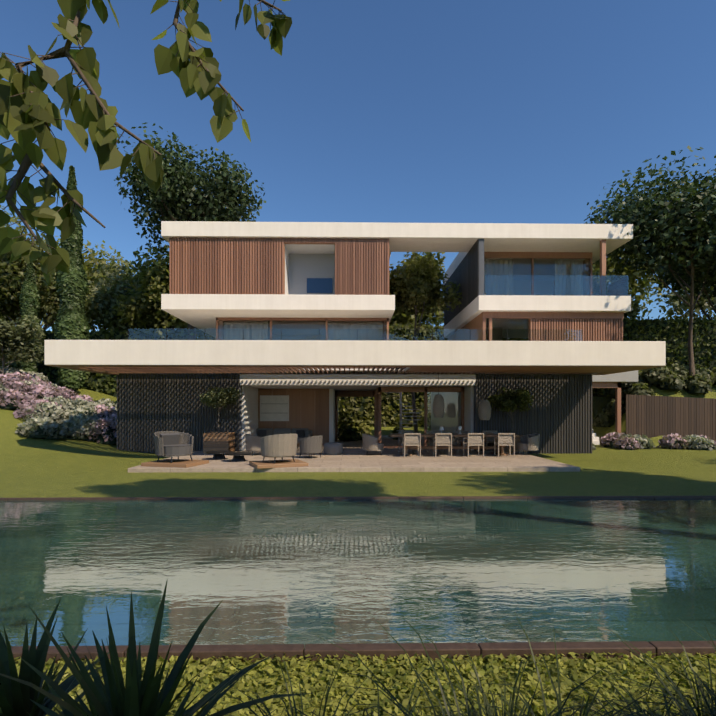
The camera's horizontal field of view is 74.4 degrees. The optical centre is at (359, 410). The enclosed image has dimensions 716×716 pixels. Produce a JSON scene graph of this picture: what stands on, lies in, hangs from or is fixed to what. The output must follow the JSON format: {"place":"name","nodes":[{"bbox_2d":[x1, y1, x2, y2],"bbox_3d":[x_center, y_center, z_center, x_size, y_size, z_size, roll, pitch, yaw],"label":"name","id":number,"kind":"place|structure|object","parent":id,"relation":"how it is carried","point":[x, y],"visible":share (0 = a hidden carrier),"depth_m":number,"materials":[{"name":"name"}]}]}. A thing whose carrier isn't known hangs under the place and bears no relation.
{"place":"outdoors","nodes":[
{"label":"outdoors","id":0,"kind":"place"},
{"bbox_2d":[258,389,328,444],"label":"interior wall","id":1,"kind":"structure","parent":0,"point":[309,409],"depth_m":22.09,"materials":[{"name":"brown wood"}]},
{"bbox_2d":[260,395,288,420],"bbox_3d":[-3.970,-0.091,22.043,1.350,1.200,0.050,0,0,-1],"label":"wall picture","id":2,"kind":"object","parent":1,"relation":"attached to","point":[274,407],"visible":1,"depth_m":22.02,"materials":[{"name":"fabric"}]},
{"bbox_2d":[222,323,382,339],"bbox_3d":[-2.940,-3.481,26.077,8.240,2.520,3.620,0,0,-1],"label":"house room","id":3,"kind":"object","parent":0,"point":[279,327],"depth_m":25.93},
{"bbox_2d":[224,322,382,340],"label":"curtains","id":4,"kind":"object","parent":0,"point":[349,327],"depth_m":24.50,"materials":[{"name":"white fabric"}]},
{"bbox_2d":[128,444,579,472],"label":"patio paving","id":5,"kind":"structure","parent":0,"point":[353,458],"depth_m":14.52,"materials":[{"name":"beige stone"}]},
{"bbox_2d":[141,459,208,467],"bbox_3d":[-5.519,1.589,14.194,1.500,0.100,1.200,0,0,13],"label":"rug","id":6,"kind":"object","parent":5,"relation":"on","point":[183,463],"depth_m":13.83,"materials":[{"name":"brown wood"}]},
{"bbox_2d":[154,431,193,462],"bbox_3d":[-5.599,1.094,14.264,1.091,0.902,1.159,0,0,35],"label":"armchair","id":7,"kind":"object","parent":6,"relation":"on","point":[171,444],"visible":0.98,"depth_m":14.13,"materials":[{"name":"fabric"}]},
{"bbox_2d":[203,432,234,453],"bbox_3d":[-5.435,1.255,18.296,0.950,0.768,0.950,0,0,-1],"label":"planter","id":8,"kind":"object","parent":5,"relation":"on","point":[214,441],"visible":0.98,"depth_m":17.82,"materials":[{"name":"brown wood"}]},
{"bbox_2d":[200,385,242,432],"bbox_3d":[-5.305,0.115,18.264,1.530,2.173,1.929,0,0,-1],"label":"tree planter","id":9,"kind":"object","parent":8,"relation":"in","point":[217,398],"visible":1,"depth_m":18.07,"materials":[{"name":"green plant"}]},
{"bbox_2d":[206,450,231,459],"bbox_3d":[-4.694,1.509,15.758,0.848,0.260,0.848,0,0,-1],"label":"coffee table","id":10,"kind":"object","parent":5,"relation":"on","point":[219,455],"visible":0.92,"depth_m":15.60,"materials":[{"name":"grey metal"}]},
{"bbox_2d":[225,452,251,461],"bbox_3d":[-3.884,1.509,15.171,0.848,0.260,0.848,0,0,-1],"label":"coffee table","id":11,"kind":"object","parent":5,"relation":"on","point":[238,456],"visible":1,"depth_m":15.02,"materials":[{"name":"grey metal"}]},
{"bbox_2d":[245,434,261,455],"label":"woven lounge chair","id":12,"kind":"object","parent":5,"relation":"on","point":[253,442],"visible":0.88,"depth_m":16.98,"materials":[{"name":"wicker"}]},
{"bbox_2d":[249,459,307,468],"bbox_3d":[-2.416,1.589,14.044,1.500,0.100,1.200,0,0,-24],"label":"rug","id":13,"kind":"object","parent":5,"relation":"on","point":[277,464],"depth_m":13.66,"materials":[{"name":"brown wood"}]},
{"bbox_2d":[260,434,297,463],"bbox_3d":[-2.394,1.113,14.068,1.116,0.863,1.051,0,0,-41],"label":"armchair","id":14,"kind":"object","parent":13,"relation":"on","point":[280,445],"visible":1,"depth_m":13.62,"materials":[{"name":"fabric"}]},
{"bbox_2d":[256,428,311,445],"bbox_3d":[-3.536,1.235,21.477,2.700,0.808,0.950,0,0,-1],"label":"lounge sofa","id":15,"kind":"object","parent":5,"relation":"on","point":[302,433],"visible":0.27,"depth_m":21.58,"materials":[{"name":"grey fabric"}]},
{"bbox_2d":[299,435,322,458],"bbox_3d":[-1.680,1.252,16.291,0.808,0.785,0.858,0,0,33],"label":"woven lounge chair","id":16,"kind":"object","parent":5,"relation":"on","point":[311,445],"visible":0.98,"depth_m":15.95,"materials":[{"name":"fabric"}]},
{"bbox_2d":[324,442,342,454],"bbox_3d":[-0.973,1.429,17.618,0.720,0.420,0.720,0,0,-1],"label":"pouf","id":17,"kind":"object","parent":5,"relation":"on","point":[333,448],"visible":1,"depth_m":17.33,"materials":[{"name":"grey fabric"}]},
{"bbox_2d":[362,434,383,453],"bbox_3d":[0.504,1.252,17.392,0.808,0.785,0.858,0,0,-1],"label":"dining chair","id":18,"kind":"object","parent":5,"relation":"on","point":[370,443],"visible":1,"depth_m":17.04,"materials":[{"name":"fabric"}]},
{"bbox_2d":[335,387,463,447],"bbox_3d":[1.215,0.314,22.038,2.780,2.650,6.878,0,0,-45],"label":"sliding door frame","id":19,"kind":"object","parent":5,"relation":"on","point":[376,394],"visible":0.71,"depth_m":20.51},
{"bbox_2d":[427,392,460,444],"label":"tree","id":20,"kind":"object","parent":19,"relation":"in","point":[447,414],"visible":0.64,"depth_m":20.55,"materials":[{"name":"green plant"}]},
{"bbox_2d":[398,431,414,452],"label":"dining chair","id":21,"kind":"object","parent":5,"relation":"on","point":[400,438],"visible":0.4,"depth_m":18.34,"materials":[{"name":"brown wood"}]},
{"bbox_2d":[402,433,420,456],"bbox_3d":[1.842,1.219,16.683,0.580,0.840,0.560,0,0,-1],"label":"dining chair","id":22,"kind":"object","parent":5,"relation":"on","point":[411,439],"visible":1,"depth_m":16.44,"materials":[{"name":"beige wicker"}]},
{"bbox_2d":[426,431,443,452],"bbox_3d":[2.918,1.219,18.181,0.580,0.840,0.560,0,0,-1],"label":"dining chair","id":23,"kind":"object","parent":5,"relation":"on","point":[430,440],"visible":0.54,"depth_m":18.36,"materials":[{"name":"brown wood"}]},
{"bbox_2d":[433,433,451,456],"bbox_3d":[2.942,1.219,16.701,0.580,0.840,0.560,0,0,2],"label":"dining chair","id":24,"kind":"object","parent":5,"relation":"on","point":[443,439],"visible":1,"depth_m":16.46,"materials":[{"name":"beige wicker"}]},
{"bbox_2d":[389,434,518,455],"bbox_3d":[3.430,1.264,17.439,4.600,0.750,1.050,0,0,-1],"label":"dining table","id":25,"kind":"object","parent":5,"relation":"on","point":[501,451],"visible":0.73,"depth_m":17.33,"materials":[{"name":"brown wood"}]},
{"bbox_2d":[455,431,472,452],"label":"dining chair","id":26,"kind":"object","parent":5,"relation":"on","point":[458,440],"visible":0.48,"depth_m":18.37,"materials":[{"name":"beige fabric"}]},
{"bbox_2d":[463,433,483,456],"bbox_3d":[4.042,1.219,16.719,0.580,0.840,0.560,0,0,-4],"label":"dining chair","id":27,"kind":"object","parent":5,"relation":"on","point":[475,439],"visible":1,"depth_m":16.48,"materials":[{"name":"beige fabric"}]},
{"bbox_2d":[482,431,496,452],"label":"dining chair","id":28,"kind":"object","parent":5,"relation":"on","point":[488,440],"visible":0.44,"depth_m":18.39,"materials":[{"name":"beige fabric"}]},
{"bbox_2d":[494,433,514,456],"bbox_3d":[5.142,1.219,16.736,0.580,0.840,0.560,0,0,2],"label":"dining chair","id":29,"kind":"object","parent":5,"relation":"on","point":[505,439],"visible":1,"depth_m":16.49,"materials":[{"name":"beige fabric"}]},
{"bbox_2d":[487,387,533,432],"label":"tree","id":30,"kind":"object","parent":5,"relation":"on","point":[513,401],"visible":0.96,"depth_m":18.41,"materials":[{"name":"plant"}]},
{"bbox_2d":[517,433,539,454],"bbox_3d":[6.256,1.252,17.484,0.808,0.785,0.858,0,0,-1],"label":"dining chair","id":31,"kind":"object","parent":5,"relation":"on","point":[529,442],"visible":1,"depth_m":17.20,"materials":[{"name":"fabric"}]},
{"bbox_2d":[0,498,715,647],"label":"pool water","id":32,"kind":"structure","parent":0,"point":[477,571],"depth_m":5.07,"materials":[{"name":"teal liquid"}]},
{"bbox_2d":[0,384,715,715],"bbox_3d":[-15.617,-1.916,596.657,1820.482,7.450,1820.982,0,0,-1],"label":"lawn","id":33,"kind":"structure","parent":0,"point":[38,467],"depth_m":11.81,"materials":[{"name":"green plant"}]},
{"bbox_2d":[0,346,22,365],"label":"bush","id":34,"kind":"object","parent":33,"relation":"on","point":[8,360],"visible":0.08,"depth_m":28.20,"materials":[{"name":"green plant"}]},
{"bbox_2d":[0,312,47,374],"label":"tree","id":35,"kind":"object","parent":33,"relation":"on","point":[12,338],"visible":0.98,"depth_m":23.53,"materials":[{"name":"green plant"}]},
{"bbox_2d":[0,260,51,326],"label":"tree","id":36,"kind":"object","parent":33,"relation":"on","point":[9,305],"visible":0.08,"depth_m":35.56,"materials":[{"name":"green plant"}]},
{"bbox_2d":[17,262,44,372],"bbox_3d":[-21.630,-5.907,30.989,1.722,8.932,1.716,0,0,-1],"label":"cypress tree","id":37,"kind":"object","parent":33,"relation":"on","point":[30,301],"visible":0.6,"depth_m":30.68,"materials":[{"name":"green plant"}]},
{"bbox_2d":[19,370,61,386],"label":"shrubs","id":38,"kind":"object","parent":33,"relation":"on","point":[42,376],"visible":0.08,"depth_m":28.16,"materials":[{"name":"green plant"}]},
{"bbox_2d":[0,205,103,330],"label":"tree","id":39,"kind":"object","parent":33,"relation":"on","point":[12,275],"visible":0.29,"depth_m":34.02,"materials":[{"name":"green plant"}]},
{"bbox_2d":[0,598,108,715],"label":"yucca plant","id":40,"kind":"object","parent":33,"relation":"on","point":[15,697],"visible":0.73,"depth_m":1.96,"materials":[{"name":"green plant"}]},
{"bbox_2d":[0,366,116,439],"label":"sage shrubs","id":41,"kind":"object","parent":33,"relation":"on","point":[72,419],"visible":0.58,"depth_m":19.34,"materials":[{"name":"white"}]},
{"bbox_2d":[0,371,116,443],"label":"lavender shrubs","id":42,"kind":"object","parent":33,"relation":"on","point":[19,399],"visible":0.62,"depth_m":20.97,"materials":[{"name":"pink plant"}]},
{"bbox_2d":[38,236,97,328],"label":"tree","id":43,"kind":"object","parent":33,"relation":"on","point":[86,263],"visible":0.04,"depth_m":48.48,"materials":[{"name":"green plant"}]},
{"bbox_2d":[53,165,89,391],"bbox_3d":[-17.400,-7.853,28.556,1.934,13.916,1.965,0,0,-1],"label":"cypress tree","id":44,"kind":"object","parent":33,"relation":"on","point":[71,322],"visible":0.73,"depth_m":28.09,"materials":[{"name":"green plant"}]},
{"bbox_2d":[42,240,135,331],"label":"tree","id":45,"kind":"object","parent":33,"relation":"on","point":[97,262],"visible":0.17,"depth_m":48.67,"materials":[{"name":"green plant"}]},
{"bbox_2d":[1,327,179,396],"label":"hedge","id":46,"kind":"object","parent":33,"relation":"on","point":[102,383],"visible":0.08,"depth_m":32.60,"materials":[{"name":"green plant"}]},
{"bbox_2d":[41,259,166,333],"bbox_3d":[-18.644,-6.668,38.000,10.142,10.952,11.060,0,0,-1],"label":"tree","id":47,"kind":"object","parent":33,"relation":"on","point":[110,290],"visible":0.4,"depth_m":34.74,"materials":[{"name":"green plant"}]},
{"bbox_2d":[0,0,291,285],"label":"tree branch","id":48,"kind":"object","parent":33,"relation":"on","point":[29,112],"visible":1,"depth_m":1.30,"materials":[{"name":"green plant"}]},
{"bbox_2d":[0,579,310,715],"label":"yucca plant","id":49,"kind":"object","parent":33,"relation":"on","point":[136,694],"visible":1,"depth_m":1.65,"materials":[{"name":"green plant"}]},
{"bbox_2d":[112,244,215,339],"bbox_3d":[-12.995,-5.266,34.511,8.078,12.180,8.452,0,0,18],"label":"tree","id":50,"kind":"object","parent":33,"relation":"on","point":[153,282],"visible":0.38,"depth_m":31.92,"materials":[{"name":"green plant"}]},
{"bbox_2d":[114,122,265,339],"bbox_3d":[-10.833,-7.900,31.415,8.917,18.868,11.072,0,0,-16],"label":"tree","id":51,"kind":"object","parent":33,"relation":"on","point":[175,196],"visible":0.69,"depth_m":28.98,"materials":[{"name":"green plant"}]},
{"bbox_2d":[117,373,591,453],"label":"dark house walls","id":52,"kind":"structure","parent":33,"relation":"on","point":[557,416],"depth_m":19.00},
{"bbox_2d":[44,340,665,374],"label":"balcony slab","id":53,"kind":"structure","parent":52,"relation":"on","point":[350,352],"depth_m":15.01,"materials":[{"name":"white concrete"}]},
{"bbox_2d":[216,317,388,340],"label":"house frames","id":54,"kind":"structure","parent":53,"relation":"on","point":[227,319],"depth_m":24.17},
{"bbox_2d":[218,320,386,340],"bbox_3d":[-2.910,-3.441,24.202,8.640,2.320,0.010,0,0,-1],"label":"window","id":55,"kind":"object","parent":54,"relation":"in","point":[303,331],"visible":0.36,"depth_m":24.20,"materials":[{"name":"glass"}]},
{"bbox_2d":[81,367,593,373],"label":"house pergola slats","id":56,"kind":"object","parent":53,"relation":"attached to","point":[198,370],"visible":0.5,"depth_m":17.51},
{"bbox_2d":[45,365,663,374],"bbox_3d":[-0.067,-1.420,16.902,19.730,0.018,3.760,0,0,-1],"label":"soffit","id":57,"kind":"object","parent":53,"relation":"attached to","point":[603,370],"visible":1,"depth_m":15.56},
{"bbox_2d":[128,328,582,340],"bbox_3d":[-0.092,-2.731,18.810,18.120,1.020,0.055,0,0,-1],"label":"balustrade shoe","id":58,"kind":"object","parent":53,"relation":"on","point":[319,334],"visible":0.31,"depth_m":18.77,"materials":[{"name":"silver metal"}]},
{"bbox_2d":[130,328,581,340],"bbox_3d":[-0.092,-2.731,18.810,18.100,1.020,0.015,0,0,-1],"label":"glass railing","id":59,"kind":"object","parent":53,"relation":"on","point":[355,334],"visible":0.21,"depth_m":18.81,"materials":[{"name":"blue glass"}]},
{"bbox_2d":[486,327,501,340],"bbox_3d":[7.126,-3.481,27.000,2.100,2.520,0.100,0,0,-1],"label":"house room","id":60,"kind":"object","parent":53,"relation":"on","point":[495,332],"depth_m":26.96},
{"bbox_2d":[432,372,443,417],"bbox_3d":[2.929,-0.631,17.481,0.433,1.800,0.440,0,0,-1],"label":"pendant lamp","id":61,"kind":"object","parent":52,"relation":"hanging from","point":[438,406],"visible":0.94,"depth_m":17.33,"materials":[{"name":"wicker"}]},
{"bbox_2d":[478,400,490,419],"bbox_3d":[4.678,-0.581,17.609,0.473,1.900,0.480,0,0,-1],"label":"pendant lamp","id":62,"kind":"object","parent":52,"relation":"hanging from","point":[484,410],"visible":0.98,"depth_m":17.44,"materials":[{"name":"wicker"}]},
{"bbox_2d":[0,495,715,663],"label":"pool rim","id":63,"kind":"object","parent":33,"relation":"on","point":[247,651],"visible":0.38,"depth_m":3.35,"materials":[{"name":"stone"}]},
{"bbox_2d":[240,374,475,449],"bbox_3d":[-0.146,-0.681,24.932,9.510,4.880,11.800,0,0,-1],"label":"white house recess","id":64,"kind":"object","parent":33,"relation":"on","point":[251,384],"visible":0.56,"depth_m":19.25,"materials":[{"name":"white paint"}]},
{"bbox_2d":[0,648,715,715],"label":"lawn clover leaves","id":65,"kind":"object","parent":33,"relation":"on","point":[493,666],"visible":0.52,"depth_m":3.01,"materials":[{"name":"green plant"}]},
{"bbox_2d":[338,435,432,444],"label":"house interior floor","id":66,"kind":"structure","parent":33,"relation":"on","point":[388,441],"depth_m":24.04,"materials":[{"name":"brown wood"}]},
{"bbox_2d":[338,412,405,440],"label":"courtyard plants","id":67,"kind":"object","parent":66,"relation":"on","point":[347,431],"visible":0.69,"depth_m":25.43,"materials":[{"name":"green plant"}]},
{"bbox_2d":[384,392,421,437],"bbox_3d":[2.287,-0.001,26.167,2.296,3.280,2.290,0,0,-1],"label":"spiral stair","id":68,"kind":"object","parent":66,"relation":"on","point":[400,399],"visible":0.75,"depth_m":26.11,"materials":[{"name":"grey metal"}]},
{"bbox_2d":[161,221,632,337],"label":"house slabs","id":69,"kind":"structure","parent":33,"relation":"on","point":[201,311],"depth_m":22.41,"materials":[{"name":"white paint"}]},
{"bbox_2d":[169,237,388,294],"bbox_3d":[-3.853,-6.821,26.567,10.430,2.720,8.410,0,0,-1],"label":"cladding","id":70,"kind":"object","parent":69,"relation":"on","point":[216,265],"visible":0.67,"depth_m":22.37,"materials":[{"name":"brown wood"}]},
{"bbox_2d":[285,244,334,294],"bbox_3d":[-2.391,-6.761,23.366,2.590,2.600,1.460,0,0,-1],"label":"balcony recess","id":71,"kind":"object","parent":70,"relation":"in","point":[309,269],"visible":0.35,"depth_m":23.98,"materials":[{"name":"white paint"}]},
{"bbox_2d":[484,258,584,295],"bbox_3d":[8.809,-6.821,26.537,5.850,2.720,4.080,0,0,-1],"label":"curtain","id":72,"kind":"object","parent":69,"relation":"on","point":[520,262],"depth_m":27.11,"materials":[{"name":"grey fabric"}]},
{"bbox_2d":[484,239,605,295],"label":"house frames","id":73,"kind":"structure","parent":69,"relation":"on","point":[587,256],"depth_m":24.38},
{"bbox_2d":[484,258,589,295],"bbox_3d":[8.993,-6.701,24.434,5.970,2.360,0.010,0,0,-1],"label":"window","id":74,"kind":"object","parent":73,"relation":"in","point":[537,278],"visible":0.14,"depth_m":24.44,"materials":[{"name":"clear glass"}]},
{"bbox_2d":[485,275,628,295],"bbox_3d":[9.434,-5.961,23.462,6.900,1.000,1.850,0,0,-1],"label":"glass railing","id":75,"kind":"object","parent":69,"relation":"on","point":[618,287],"visible":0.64,"depth_m":22.58,"materials":[{"name":"glass"}]},
{"bbox_2d":[389,306,434,326],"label":"tree","id":76,"kind":"object","parent":33,"relation":"on","point":[400,316],"visible":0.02,"depth_m":47.78,"materials":[{"name":"green plant"}]},
{"bbox_2d":[390,292,443,325],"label":"tree","id":77,"kind":"object","parent":33,"relation":"on","point":[437,315],"visible":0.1,"depth_m":49.15,"materials":[{"name":"green plant"}]},
{"bbox_2d":[338,323,503,426],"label":"hedge","id":78,"kind":"object","parent":33,"relation":"on","point":[359,410],"visible":0.08,"depth_m":40.91,"materials":[{"name":"green plant"}]},
{"bbox_2d":[389,252,461,432],"bbox_3d":[3.255,-3.538,26.522,5.026,10.974,4.465,0,0,-34],"label":"courtyard tree","id":79,"kind":"object","parent":33,"relation":"on","point":[416,284],"visible":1,"depth_m":25.46,"materials":[{"name":"green plant"}]},
{"bbox_2d":[223,610,715,715],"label":"plant grasses","id":80,"kind":"object","parent":33,"relation":"on","point":[707,710],"visible":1,"depth_m":2.18,"materials":[{"name":"green plant"}]},
{"bbox_2d":[437,319,527,340],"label":"tree","id":81,"kind":"object","parent":33,"relation":"on","point":[441,322],"depth_m":41.49,"materials":[{"name":"green plant"}]},
{"bbox_2d":[504,435,526,453],"bbox_3d":[6.058,1.375,18.831,0.950,0.768,0.950,0,0,-1],"label":"armchair","id":82,"kind":"object","parent":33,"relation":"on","point":[517,440],"visible":0.12,"depth_m":18.36,"materials":[{"name":"brown wood"}]},
{"bbox_2d":[592,429,599,444],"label":"house passage stairs","id":83,"kind":"structure","parent":33,"relation":"on","point":[595,440],"depth_m":24.33,"materials":[{"name":"white stone"}]},
{"bbox_2d":[592,382,620,432],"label":"passage posts","id":84,"kind":"object","parent":33,"relation":"on","point":[616,386],"visible":0.41,"depth_m":22.84,"materials":[{"name":"brown wood"}]},
{"bbox_2d":[592,370,637,382],"bbox_3d":[11.505,-1.681,26.820,3.650,0.620,8.400,0,0,-1],"label":"canopy","id":85,"kind":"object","parent":84,"relation":"on","point":[627,377],"depth_m":22.64,"materials":[{"name":"white concrete"}]},
{"bbox_2d":[592,269,640,321],"bbox_3d":[14.584,-4.586,31.851,6.431,9.135,7.726,0,0,-1],"label":"tree","id":86,"kind":"object","parent":33,"relation":"on","point":[632,313],"visible":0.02,"depth_m":29.60,"materials":[{"name":"green plant"}]},
{"bbox_2d":[592,244,667,304],"bbox_3d":[20.579,-9.198,42.424,12.192,14.685,14.472,0,0,-38],"label":"tree","id":87,"kind":"object","parent":33,"relation":"on","point":[645,281],"visible":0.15,"depth_m":39.80,"materials":[{"name":"green plant"}]},
{"bbox_2d":[606,270,663,318],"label":"tree","id":88,"kind":"object","parent":33,"relation":"on","point":[640,296],"visible":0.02,"depth_m":56.50,"materials":[{"name":"green plant"}]},
{"bbox_2d":[584,145,715,379],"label":"tree","id":89,"kind":"object","parent":33,"relation":"on","point":[688,227],"visible":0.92,"depth_m":23.62,"materials":[{"name":"green plant"}]},
{"bbox_2d":[592,316,715,396],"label":"hedge","id":90,"kind":"object","parent":33,"relation":"on","point":[673,333],"visible":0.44,"depth_m":27.20,"materials":[{"name":"green plant"}]},
{"bbox_2d":[592,365,715,426],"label":"bank shrubs","id":91,"kind":"structure","parent":33,"relation":"on","point":[665,377],"depth_m":24.87,"materials":[{"name":"green plant"}]},
{"bbox_2d":[592,434,715,450],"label":"flowering shrubs","id":92,"kind":"object","parent":33,"relation":"on","point":[694,442],"visible":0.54,"depth_m":21.15,"materials":[{"name":"green"}]},
{"bbox_2d":[599,432,715,449],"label":"flowering shrubs","id":93,"kind":"object","parent":33,"relation":"on","point":[608,440],"visible":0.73,"depth_m":21.38,"materials":[{"name":"pink plant"}]},
{"bbox_2d":[626,394,715,442],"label":"fence","id":94,"kind":"object","parent":33,"relation":"on","point":[648,416],"visible":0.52,"depth_m":23.32,"materials":[{"name":"brown wood"}]},
{"bbox_2d":[647,175,715,319],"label":"tree","id":95,"kind":"object","parent":33,"relation":"on","point":[673,282],"visible":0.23,"depth_m":29.36,"materials":[{"name":"green plant"}]},
{"bbox_2d":[647,282,715,320],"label":"tree","id":96,"kind":"object","parent":33,"relation":"on","point":[677,305],"visible":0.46,"depth_m":49.70,"materials":[{"name":"green plant"}]},
{"bbox_2d":[0,0,715,331],"label":"sky","id":97,"kind":"structure","parent":0,"point":[375,111],"materials":[{"name":"blue"}]},
{"bbox_2d":[431,392,447,432],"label":"house courtyard walls","id":98,"kind":"structure","parent":0,"point":[438,423],"depth_m":26.65,"materials":[{"name":"white paint"}]},
{"bbox_2d":[444,239,483,325],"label":"wall","id":99,"kind":"structure","parent":0,"point":[467,275],"depth_m":24.37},
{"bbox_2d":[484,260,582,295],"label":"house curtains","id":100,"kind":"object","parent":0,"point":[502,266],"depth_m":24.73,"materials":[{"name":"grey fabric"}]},
{"bbox_2d":[448,312,623,340],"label":"house wall","id":101,"kind":"structure","parent":0,"point":[600,326],"depth_m":22.82,"materials":[{"name":"brown wood"}]},
{"bbox_2d":[492,319,527,340],"bbox_3d":[7.320,-3.331,23.057,1.840,2.220,0.010,0,0,-1],"label":"window","id":102,"kind":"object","parent":101,"relation":"in","point":[511,330],"visible":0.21,"depth_m":23.06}
]}

